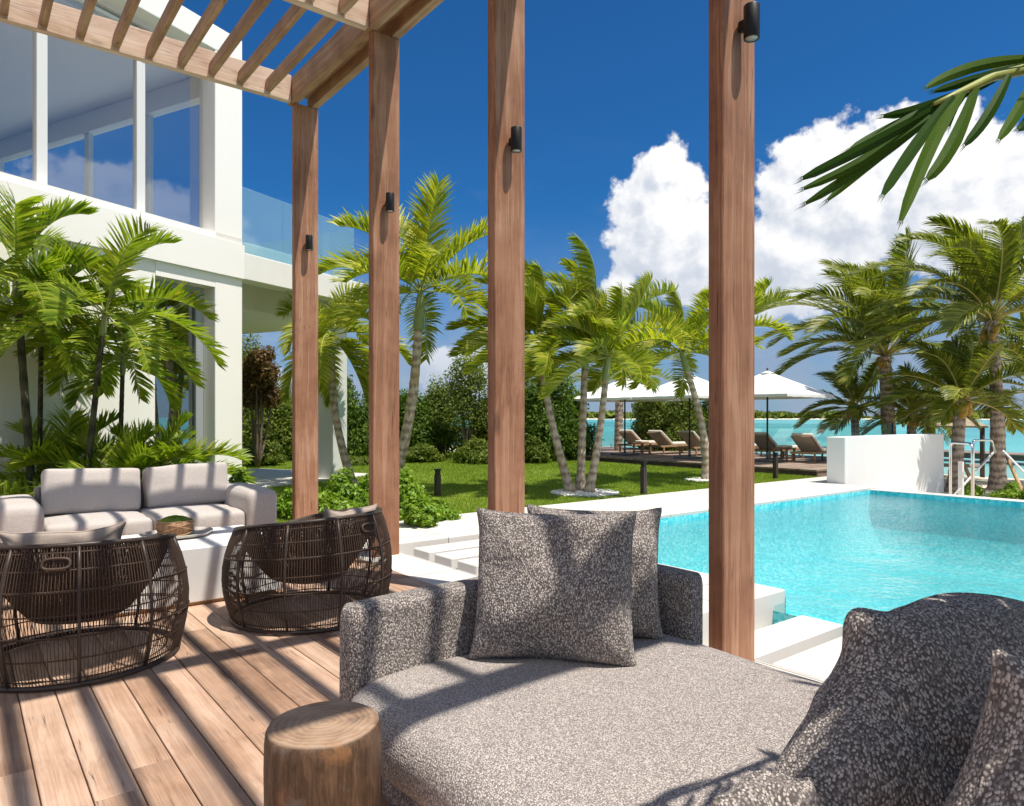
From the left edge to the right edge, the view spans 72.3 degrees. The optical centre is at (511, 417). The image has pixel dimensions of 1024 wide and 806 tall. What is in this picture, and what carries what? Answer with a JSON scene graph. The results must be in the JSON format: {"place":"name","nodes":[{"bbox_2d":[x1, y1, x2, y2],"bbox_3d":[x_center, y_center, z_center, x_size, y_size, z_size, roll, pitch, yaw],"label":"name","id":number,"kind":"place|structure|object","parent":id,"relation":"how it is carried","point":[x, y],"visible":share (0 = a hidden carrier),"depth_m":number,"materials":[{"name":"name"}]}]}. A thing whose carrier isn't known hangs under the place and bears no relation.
{"place":"outdoors","nodes":[
{"label":"outdoors","id":0,"kind":"place"},
{"bbox_2d":[242,468,367,487],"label":"villa patio","id":1,"kind":"structure","parent":0,"point":[265,478],"depth_m":16.13,"materials":[{"name":"concrete"}]},
{"bbox_2d":[4,0,1023,415],"label":"sky","id":2,"kind":"structure","parent":0,"point":[617,91],"materials":[{"name":"blue"}]},
{"bbox_2d":[242,450,817,522],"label":"lawn","id":3,"kind":"structure","parent":0,"point":[486,489],"depth_m":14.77,"materials":[{"name":"plant"}]},
{"bbox_2d":[0,475,41,497],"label":"strap leaf plants","id":4,"kind":"object","parent":3,"relation":"on","point":[6,489],"visible":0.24,"depth_m":8.16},
{"bbox_2d":[0,179,137,488],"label":"courtyard palm","id":5,"kind":"object","parent":3,"relation":"on","point":[20,238],"visible":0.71,"depth_m":8.64,"materials":[{"name":"green plant"}]},
{"bbox_2d":[0,405,154,487],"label":"courtyard palm","id":6,"kind":"object","parent":3,"relation":"on","point":[76,421],"visible":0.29,"depth_m":9.03,"materials":[{"name":"green plant"}]},
{"bbox_2d":[0,247,165,472],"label":"courtyard palm","id":7,"kind":"object","parent":3,"relation":"on","point":[75,365],"visible":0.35,"depth_m":8.89,"materials":[{"name":"green plant"}]},
{"bbox_2d":[11,289,201,440],"bbox_3d":[-5.298,-0.217,9.777,2.010,3.297,2.295,0,0,0],"label":"courtyard palm","id":8,"kind":"object","parent":3,"relation":"on","point":[114,361],"visible":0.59,"depth_m":9.59,"materials":[{"name":"green plant"}]},
{"bbox_2d":[1,417,212,494],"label":"courtyard palm","id":9,"kind":"object","parent":3,"relation":"on","point":[125,452],"visible":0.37,"depth_m":8.90,"materials":[{"name":"green plant"}]},
{"bbox_2d":[0,213,228,467],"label":"courtyard palm","id":10,"kind":"object","parent":3,"relation":"on","point":[109,283],"visible":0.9,"depth_m":8.80,"materials":[{"name":"green plant"}]},
{"bbox_2d":[35,410,256,483],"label":"courtyard palm","id":11,"kind":"object","parent":3,"relation":"on","point":[180,420],"visible":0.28,"depth_m":9.70,"materials":[{"name":"green plant"}]},
{"bbox_2d":[242,333,269,447],"bbox_3d":[-9.228,-0.709,24.063,3.260,5.032,2.765,0,0,-38],"label":"tall shrub","id":12,"kind":"object","parent":3,"relation":"on","point":[244,355],"visible":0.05,"depth_m":23.84,"materials":[{"name":"green plant"}]},
{"bbox_2d":[242,345,282,468],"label":"garden tree","id":13,"kind":"object","parent":3,"relation":"on","point":[260,376],"visible":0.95,"depth_m":19.36,"materials":[{"name":"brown plant"}]},
{"bbox_2d":[242,440,288,465],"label":"tall shrub","id":14,"kind":"object","parent":3,"relation":"on","point":[272,454],"visible":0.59,"depth_m":20.23,"materials":[{"name":"green plant"}]},
{"bbox_2d":[242,386,291,458],"bbox_3d":[-7.703,0.288,22.888,2.689,2.709,2.771,0,0,-38],"label":"tall shrub","id":15,"kind":"object","parent":3,"relation":"on","point":[279,429],"visible":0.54,"depth_m":22.41,"materials":[{"name":"green plant"}]},
{"bbox_2d":[277,487,291,518],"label":"shrub","id":16,"kind":"object","parent":3,"relation":"on","point":[284,507],"visible":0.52,"depth_m":9.76,"materials":[{"name":"green plant"}]},
{"bbox_2d":[325,467,357,494],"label":"shrub","id":17,"kind":"object","parent":3,"relation":"on","point":[337,482],"visible":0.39,"depth_m":11.43,"materials":[{"name":"green plant"}]},
{"bbox_2d":[318,490,365,517],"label":"shrub","id":18,"kind":"object","parent":3,"relation":"on","point":[331,501],"visible":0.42,"depth_m":9.22,"materials":[{"name":"green plant"}]},
{"bbox_2d":[274,278,411,486],"bbox_3d":[-3.644,-0.747,14.361,2.802,4.381,3.210,0,0,-38],"label":"palm tree","id":19,"kind":"object","parent":3,"relation":"on","point":[328,358],"visible":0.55,"depth_m":14.14,"materials":[{"name":"green plant"}]},
{"bbox_2d":[333,483,368,506],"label":"shrub","id":20,"kind":"object","parent":3,"relation":"on","point":[353,493],"visible":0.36,"depth_m":9.90,"materials":[{"name":"green plant"}]},
{"bbox_2d":[347,374,367,455],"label":"tall shrub","id":21,"kind":"object","parent":3,"relation":"on","point":[351,402],"visible":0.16,"depth_m":24.63,"materials":[{"name":"green plant"}]},
{"bbox_2d":[347,391,400,455],"bbox_3d":[-4.772,0.169,24.975,3.175,3.071,3.138,0,0,-38],"label":"tall shrub","id":22,"kind":"object","parent":3,"relation":"on","point":[362,432],"visible":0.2,"depth_m":24.22,"materials":[{"name":"green plant"}]},
{"bbox_2d":[399,465,431,513],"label":"shrub","id":23,"kind":"object","parent":3,"relation":"on","point":[407,484],"visible":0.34,"depth_m":10.05,"materials":[{"name":"green plant"}]},
{"bbox_2d":[399,383,445,449],"bbox_3d":[-3.279,0.256,24.461,2.117,2.978,2.448,0,0,-38],"label":"tall shrub","id":24,"kind":"object","parent":3,"relation":"on","point":[421,427],"visible":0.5,"depth_m":23.98,"materials":[{"name":"green plant"}]},
{"bbox_2d":[318,171,527,470],"bbox_3d":[-1.772,-1.394,12.690,3.916,5.674,4.313,0,0,-38],"label":"palm tree","id":25,"kind":"object","parent":3,"relation":"on","point":[422,260],"visible":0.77,"depth_m":12.33,"materials":[{"name":"green plant"}]},
{"bbox_2d":[406,442,449,462],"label":"tall shrub","id":26,"kind":"object","parent":3,"relation":"on","point":[422,452],"visible":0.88,"depth_m":21.59,"materials":[{"name":"green plant"}]},
{"bbox_2d":[423,374,468,455],"bbox_3d":[-2.542,0.033,25.143,2.374,3.286,2.278,0,0,33],"label":"tall shrub","id":27,"kind":"object","parent":3,"relation":"on","point":[433,396],"visible":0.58,"depth_m":24.65,"materials":[{"name":"green plant"}]},
{"bbox_2d":[437,349,487,442],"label":"garden tree","id":28,"kind":"object","parent":3,"relation":"on","point":[461,398],"visible":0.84,"depth_m":23.29,"materials":[{"name":"green plant"}]},
{"bbox_2d":[448,395,487,449],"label":"tall shrub","id":29,"kind":"object","parent":3,"relation":"on","point":[483,432],"visible":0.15,"depth_m":23.55,"materials":[{"name":"green plant"}]},
{"bbox_2d":[450,436,487,464],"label":"tall shrub","id":30,"kind":"object","parent":3,"relation":"on","point":[472,451],"visible":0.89,"depth_m":21.30,"materials":[{"name":"green plant"}]},
{"bbox_2d":[525,435,551,463],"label":"tall shrub","id":31,"kind":"object","parent":3,"relation":"on","point":[537,451],"visible":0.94,"depth_m":21.27,"materials":[{"name":"green plant"}]},
{"bbox_2d":[525,366,593,460],"bbox_3d":[1.263,-0.216,22.988,2.799,4.128,2.532,0,0,-38],"label":"tall shrub","id":32,"kind":"object","parent":3,"relation":"on","point":[536,423],"visible":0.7,"depth_m":22.58,"materials":[{"name":"green plant"}]},
{"bbox_2d":[560,384,605,456],"bbox_3d":[1.842,0.222,23.626,2.315,2.959,1.991,0,0,-38],"label":"tall shrub","id":33,"kind":"object","parent":3,"relation":"on","point":[593,431],"visible":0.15,"depth_m":23.36,"materials":[{"name":"green plant"}]},
{"bbox_2d":[550,488,619,497],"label":"pebbles","id":34,"kind":"object","parent":3,"relation":"on","point":[596,493],"visible":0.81,"depth_m":12.66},
{"bbox_2d":[444,259,623,491],"bbox_3d":[0.424,-0.828,13.369,3.370,4.526,3.483,0,0,9],"label":"palm tree","id":35,"kind":"object","parent":34,"relation":"on","point":[534,313],"visible":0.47,"depth_m":12.86,"materials":[{"name":"green plant"}]},
{"bbox_2d":[457,233,698,490],"bbox_3d":[1.061,-0.959,13.462,4.311,4.742,4.010,0,0,-6],"label":"palm tree","id":36,"kind":"object","parent":34,"relation":"on","point":[584,257],"visible":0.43,"depth_m":13.07,"materials":[{"name":"green plant"}]},
{"bbox_2d":[525,270,693,491],"bbox_3d":[1.542,-0.689,12.937,2.945,4.222,3.344,0,0,-5],"label":"palm tree","id":37,"kind":"object","parent":34,"relation":"on","point":[596,337],"visible":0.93,"depth_m":12.58,"materials":[{"name":"green plant"}]},
{"bbox_2d":[640,461,646,494],"bbox_3d":[2.404,1.125,12.802,0.100,0.650,0.100,0,0,-38],"label":"bollard light","id":38,"kind":"object","parent":3,"relation":"on","point":[643,478],"visible":0.85,"depth_m":12.77,"materials":[{"name":"black metal"}]},
{"bbox_2d":[684,477,708,481],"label":"pebbles","id":39,"kind":"object","parent":3,"relation":"on","point":[692,479],"visible":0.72,"depth_m":15.43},
{"bbox_2d":[595,283,765,478],"bbox_3d":[3.622,-0.836,15.542,3.751,4.495,4.280,0,0,4],"label":"palm tree","id":40,"kind":"object","parent":39,"relation":"on","point":[702,314],"visible":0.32,"depth_m":15.54,"materials":[{"name":"green plant"}]},
{"bbox_2d":[684,277,795,346],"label":"palm tree","id":41,"kind":"object","parent":3,"relation":"on","point":[762,299],"visible":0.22,"depth_m":16.01,"materials":[{"name":"green plant"}]},
{"bbox_2d":[311,532,823,682],"bbox_3d":[-0.689,1.481,4.346,7.234,0.158,16.736,0,0,-69],"label":"threshold strip","id":42,"kind":"object","parent":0,"point":[428,571],"depth_m":6.38,"materials":[{"name":"concrete"}]},
{"bbox_2d":[247,441,1023,499],"bbox_3d":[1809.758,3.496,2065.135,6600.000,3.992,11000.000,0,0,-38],"label":"ground","id":43,"kind":"structure","parent":0,"point":[982,481],"depth_m":21.20,"materials":[{"name":"beige soil"}]},
{"bbox_2d":[3,629,40,804],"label":"deck underframe","id":44,"kind":"object","parent":43,"relation":"on","point":[25,733],"depth_m":3.11,"materials":[{"name":"wood"}]},
{"bbox_2d":[0,537,433,805],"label":"deck floor","id":45,"kind":"structure","parent":44,"relation":"on","point":[188,722],"depth_m":3.37,"materials":[{"name":"wood"}]},
{"bbox_2d":[0,533,189,692],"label":"rattan armchair","id":46,"kind":"object","parent":45,"relation":"on","point":[77,597],"visible":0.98,"depth_m":3.74,"materials":[{"name":"wicker"}]},
{"bbox_2d":[0,521,125,590],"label":"throw pillow","id":47,"kind":"object","parent":46,"relation":"on","point":[113,532],"visible":0.25,"depth_m":3.87,"materials":[{"name":"beige fabric"}]},
{"bbox_2d":[0,463,276,542],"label":"sofa","id":48,"kind":"object","parent":45,"relation":"on","point":[86,499],"visible":0.79,"depth_m":7.20,"materials":[{"name":"fabric"}]},
{"bbox_2d":[94,525,279,620],"bbox_3d":[-2.662,1.185,5.568,1.320,0.430,0.960,0,0,-38],"label":"coffee table","id":49,"kind":"object","parent":45,"relation":"on","point":[203,556],"visible":0.19,"depth_m":5.27,"materials":[{"name":"concrete"}]},
{"bbox_2d":[139,527,212,538],"bbox_3d":[-2.730,0.951,5.726,0.559,0.037,0.497,0,0,-38],"label":"tray","id":50,"kind":"object","parent":49,"relation":"on","point":[200,531],"visible":0.52,"depth_m":5.73,"materials":[{"name":"stone"}]},
{"bbox_2d":[155,515,194,535],"bbox_3d":[-2.744,0.875,5.708,0.293,0.165,0.293,0,0,-38],"label":"bowl","id":51,"kind":"object","parent":50,"relation":"on","point":[179,525],"visible":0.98,"depth_m":5.61,"materials":[{"name":"brown wood"}]},
{"bbox_2d":[221,507,391,634],"bbox_3d":[-1.446,1.021,5.012,1.165,0.746,1.172,0,0,-38],"label":"rattan armchair","id":52,"kind":"object","parent":45,"relation":"on","point":[294,556],"visible":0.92,"depth_m":4.61,"materials":[{"name":"wicker"}]},
{"bbox_2d":[316,504,376,561],"bbox_3d":[-1.185,0.826,4.927,0.207,0.449,0.559,0,0,24],"label":"throw pillow","id":53,"kind":"object","parent":52,"relation":"on","point":[329,513],"visible":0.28,"depth_m":4.82,"materials":[{"name":"beige fabric"}]},
{"bbox_2d":[263,700,381,805],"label":"log stool","id":54,"kind":"object","parent":45,"relation":"on","point":[326,753],"visible":1,"depth_m":1.93,"materials":[{"name":"wood"}]},
{"bbox_2d":[0,0,753,661],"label":"pergola","id":55,"kind":"object","parent":45,"relation":"on","point":[366,34],"visible":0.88,"depth_m":5.59,"materials":[{"name":"brown wood"}]},
{"bbox_2d":[509,126,521,152],"bbox_3d":[0.020,-2.159,5.453,0.086,0.182,0.115,0,0,-63],"label":"wall light","id":56,"kind":"object","parent":55,"relation":"attached to","point":[515,141],"visible":1,"depth_m":5.41,"materials":[{"name":"black metal"}]},
{"bbox_2d":[739,1,759,42],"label":"wall light","id":57,"kind":"object","parent":55,"relation":"attached to","point":[749,26],"visible":1,"depth_m":3.80,"materials":[{"name":"black metal"}]},
{"bbox_2d":[339,564,821,805],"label":"daybed","id":58,"kind":"object","parent":45,"relation":"on","point":[680,714],"visible":0.64,"depth_m":2.38,"materials":[{"name":"fabric"}]},
{"bbox_2d":[469,508,636,666],"bbox_3d":[0.171,0.695,2.911,0.690,0.613,0.311,0,0,7],"label":"throw pillow","id":59,"kind":"object","parent":58,"relation":"on","point":[555,586],"visible":1,"depth_m":2.81,"materials":[{"name":"fabric"}]},
{"bbox_2d":[527,504,663,638],"bbox_3d":[0.374,0.706,3.198,0.650,0.605,0.249,0,0,-3],"label":"throw pillow","id":60,"kind":"object","parent":58,"relation":"on","point":[646,622],"visible":0.29,"depth_m":3.13,"materials":[{"name":"fabric"}]},
{"bbox_2d":[712,771,819,805],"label":"throw pillow","id":61,"kind":"object","parent":58,"relation":"on","point":[762,788],"visible":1,"depth_m":1.41,"materials":[{"name":"fabric"}]},
{"bbox_2d":[773,592,1023,805],"bbox_3d":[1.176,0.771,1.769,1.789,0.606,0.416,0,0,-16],"label":"throw pillow","id":62,"kind":"object","parent":58,"relation":"on","point":[892,717],"visible":0.89,"depth_m":1.60,"materials":[{"name":"fabric"}]},
{"bbox_2d":[943,649,1023,805],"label":"throw pillow","id":63,"kind":"object","parent":58,"relation":"on","point":[991,772],"visible":1,"depth_m":1.23,"materials":[{"name":"fabric"}]},
{"bbox_2d":[794,47,1023,228],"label":"foreground palm","id":64,"kind":"object","parent":45,"relation":"on","point":[929,122],"visible":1,"depth_m":1.40,"materials":[{"name":"green plant"}]},
{"bbox_2d":[0,0,368,485],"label":"villa","id":65,"kind":"object","parent":43,"relation":"on","point":[55,92],"visible":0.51,"depth_m":12.58,"materials":[{"name":"paint"}]},
{"bbox_2d":[33,0,134,184],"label":"column","id":66,"kind":"structure","parent":65,"relation":"in","point":[40,41],"depth_m":10.13,"materials":[{"name":"paint"}]},
{"bbox_2d":[0,77,199,213],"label":"window frame","id":67,"kind":"structure","parent":65,"relation":"in","point":[183,94],"depth_m":14.21,"materials":[{"name":"white metal"}]},
{"bbox_2d":[133,27,144,211],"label":"column","id":68,"kind":"structure","parent":65,"relation":"in","point":[138,67],"depth_m":11.48,"materials":[{"name":"paint"}]},
{"bbox_2d":[155,279,202,463],"bbox_3d":[-5.863,-0.469,12.116,0.120,3.698,1.153,0,0,27],"label":"door","id":69,"kind":"structure","parent":65,"relation":"in","point":[197,393],"depth_m":12.50,"materials":[{"name":"grey metal"}]},
{"bbox_2d":[242,243,291,264],"bbox_3d":[-5.087,-3.280,14.567,0.800,0.300,1.900,0,0,27],"label":"glass railing","id":70,"kind":"object","parent":65,"relation":"on","point":[264,252],"visible":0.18,"depth_m":14.07,"materials":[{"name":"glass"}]},
{"bbox_2d":[399,491,443,527],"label":"shrub","id":71,"kind":"object","parent":43,"relation":"on","point":[418,511],"visible":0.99,"depth_m":8.93,"materials":[{"name":"green plant"}]},
{"bbox_2d":[428,497,462,520],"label":"shrub","id":72,"kind":"object","parent":43,"relation":"on","point":[452,514],"visible":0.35,"depth_m":9.57,"materials":[{"name":"green plant"}]},
{"bbox_2d":[559,328,699,450],"bbox_3d":[4.049,-1.207,26.549,5.384,6.024,5.199,0,0,-38],"label":"palm tree","id":73,"kind":"object","parent":43,"relation":"on","point":[618,437],"visible":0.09,"depth_m":26.37,"materials":[{"name":"green plant"}]},
{"bbox_2d":[623,383,679,449],"bbox_3d":[5.694,0.130,27.840,2.679,3.333,3.526,0,0,-14],"label":"tall shrub","id":74,"kind":"object","parent":43,"relation":"on","point":[649,414],"visible":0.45,"depth_m":27.25,"materials":[{"name":"green plant"}]},
{"bbox_2d":[651,401,708,450],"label":"tall shrub","id":75,"kind":"object","parent":43,"relation":"on","point":[678,413],"visible":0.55,"depth_m":26.48,"materials":[{"name":"green plant"}]},
{"bbox_2d":[551,446,826,476],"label":"sun deck","id":76,"kind":"structure","parent":43,"relation":"on","point":[805,465],"depth_m":20.58,"materials":[{"name":"wood"}]},
{"bbox_2d":[573,379,661,455],"bbox_3d":[3.748,-0.084,23.289,2.600,2.663,2.600,0,0,-41],"label":"beach umbrella","id":77,"kind":"object","parent":76,"relation":"on","point":[615,393],"visible":0.42,"depth_m":22.84,"materials":[{"name":"fabric"}]},
{"bbox_2d":[618,429,664,451],"bbox_3d":[4.752,0.841,25.570,1.958,0.818,0.690,0,0,-40],"label":"sun lounger","id":78,"kind":"object","parent":76,"relation":"on","point":[632,437],"visible":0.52,"depth_m":25.09,"materials":[{"name":"fabric"}]},
{"bbox_2d":[647,430,687,454],"bbox_3d":[5.603,0.841,24.410,1.958,0.818,0.690,0,0,-36],"label":"sun lounger","id":79,"kind":"object","parent":76,"relation":"on","point":[660,438],"visible":0.83,"depth_m":23.98,"materials":[{"name":"fabric"}]},
{"bbox_2d":[631,375,708,458],"bbox_3d":[5.394,-0.084,21.301,2.689,2.663,2.689,0,0,-38],"label":"beach umbrella","id":80,"kind":"object","parent":76,"relation":"on","point":[664,392],"visible":0.43,"depth_m":20.98,"materials":[{"name":"fabric"}]},
{"bbox_2d":[677,431,708,455],"bbox_3d":[6.396,0.841,23.407,1.969,0.818,0.720,0,0,-38],"label":"sun lounger","id":81,"kind":"object","parent":76,"relation":"on","point":[695,444],"visible":0.53,"depth_m":22.91,"materials":[{"name":"fabric"}]},
{"bbox_2d":[702,368,833,461],"bbox_3d":[7.262,-0.084,19.935,2.689,2.663,2.689,0,0,-38],"label":"beach umbrella","id":82,"kind":"object","parent":76,"relation":"on","point":[768,385],"visible":0.76,"depth_m":19.41,"materials":[{"name":"fabric"}]},
{"bbox_2d":[754,432,803,458],"bbox_3d":[8.029,0.841,21.255,1.958,0.818,0.690,0,0,-36],"label":"sun lounger","id":83,"kind":"object","parent":76,"relation":"on","point":[760,440],"visible":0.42,"depth_m":20.78,"materials":[{"name":"fabric"}]},
{"bbox_2d":[790,433,826,462],"bbox_3d":[8.731,0.841,19.963,1.969,0.818,0.720,0,0,-38],"label":"sun lounger","id":84,"kind":"object","parent":76,"relation":"on","point":[807,443],"visible":0.81,"depth_m":19.48,"materials":[{"name":"fabric"}]},
{"bbox_2d":[793,359,923,435],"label":"coconut palm","id":85,"kind":"object","parent":43,"relation":"on","point":[854,389],"visible":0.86,"depth_m":24.77,"materials":[{"name":"green plant"}]},
{"bbox_2d":[827,433,943,492],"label":"privacy wall","id":86,"kind":"structure","parent":43,"relation":"on","point":[909,462],"depth_m":16.03,"materials":[{"name":"paint"}]},
{"bbox_2d":[754,227,1023,434],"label":"coconut palm","id":87,"kind":"object","parent":43,"relation":"on","point":[856,285],"visible":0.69,"depth_m":23.36,"materials":[{"name":"green plant"}]},
{"bbox_2d":[850,361,980,443],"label":"coconut palm","id":88,"kind":"object","parent":43,"relation":"on","point":[911,427],"visible":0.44,"depth_m":23.95,"materials":[{"name":"green plant"}]},
{"bbox_2d":[845,213,1023,490],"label":"coconut palm","id":89,"kind":"object","parent":43,"relation":"on","point":[990,274],"visible":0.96,"depth_m":18.52,"materials":[{"name":"green plant"}]},
{"bbox_2d":[873,330,1023,491],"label":"coconut palm","id":90,"kind":"object","parent":43,"relation":"on","point":[961,383],"visible":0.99,"depth_m":18.24,"materials":[{"name":"green plant"}]},
{"bbox_2d":[929,417,988,477],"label":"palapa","id":91,"kind":"structure","parent":43,"relation":"on","point":[969,424],"depth_m":24.69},
{"bbox_2d":[949,442,993,495],"bbox_3d":[10.003,1.398,15.314,0.569,1.804,3.336,0,0,41],"label":"handrail","id":92,"kind":"object","parent":43,"relation":"on","point":[961,485],"visible":0.81,"depth_m":14.59,"materials":[{"name":"metal"}]},
{"bbox_2d":[919,312,1023,425],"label":"coconut palm","id":93,"kind":"object","parent":43,"relation":"on","point":[1017,349],"visible":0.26,"depth_m":21.10,"materials":[{"name":"green plant"}]},
{"bbox_2d":[986,480,1023,498],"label":"shrub","id":94,"kind":"object","parent":43,"relation":"on","point":[1011,491],"visible":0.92,"depth_m":16.41,"materials":[{"name":"green plant"}]},
{"bbox_2d":[367,476,1023,645],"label":"pool terrace","id":95,"kind":"structure","parent":0,"point":[768,600],"depth_m":10.78,"materials":[{"name":"concrete"}]},
{"bbox_2d":[658,490,1023,624],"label":"pool basin","id":96,"kind":"object","parent":95,"relation":"in","point":[813,596],"visible":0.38,"depth_m":11.83,"materials":[{"name":"liquid"}]},
{"bbox_2d":[754,615,842,664],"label":"stepping slab","id":97,"kind":"structure","parent":96,"relation":"on","point":[777,642],"depth_m":4.91,"materials":[{"name":"concrete"}]},
{"bbox_2d":[772,637,841,680],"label":"stepping slab","id":98,"kind":"structure","parent":96,"relation":"on","point":[819,662],"depth_m":4.37,"materials":[{"name":"concrete"}]},
{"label":"channel floor","id":99,"kind":"structure","parent":95,"relation":"in","visible":0},
{"bbox_2d":[414,539,478,561],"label":"stepping slab","id":100,"kind":"structure","parent":99,"relation":"on","point":[427,552],"depth_m":7.70,"materials":[{"name":"concrete"}]},
{"bbox_2d":[435,548,478,568],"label":"stepping slab","id":101,"kind":"structure","parent":99,"relation":"on","point":[450,559],"depth_m":7.31,"materials":[{"name":"concrete"}]},
{"bbox_2d":[458,557,478,574],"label":"stepping slab","id":102,"kind":"structure","parent":99,"relation":"on","point":[471,565],"depth_m":6.95,"materials":[{"name":"concrete"}]},
{"bbox_2d":[587,418,871,418],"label":"island","id":103,"kind":"structure","parent":0,"point":[754,418],"depth_m":828.78,"materials":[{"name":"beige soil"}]},
{"bbox_2d":[586,410,876,418],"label":"mangrove wood","id":104,"kind":"object","parent":103,"relation":"on","point":[757,414],"visible":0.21,"depth_m":832.83,"materials":[{"name":"green plant"}]},
{"bbox_2d":[451,419,1023,478],"bbox_3d":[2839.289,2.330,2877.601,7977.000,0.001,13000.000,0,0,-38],"label":"sea","id":105,"kind":"structure","parent":0,"point":[780,431],"depth_m":101.72,"materials":[{"name":"liquid"}]},
{"bbox_2d":[944,449,1023,460],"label":"jetty","id":106,"kind":"object","parent":105,"relation":"in","point":[1015,456],"visible":0.27,"depth_m":35.87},
{"bbox_2d":[658,493,1023,618],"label":"pool water","id":107,"kind":"structure","parent":0,"point":[893,510],"depth_m":9.33,"materials":[{"name":"liquid"}]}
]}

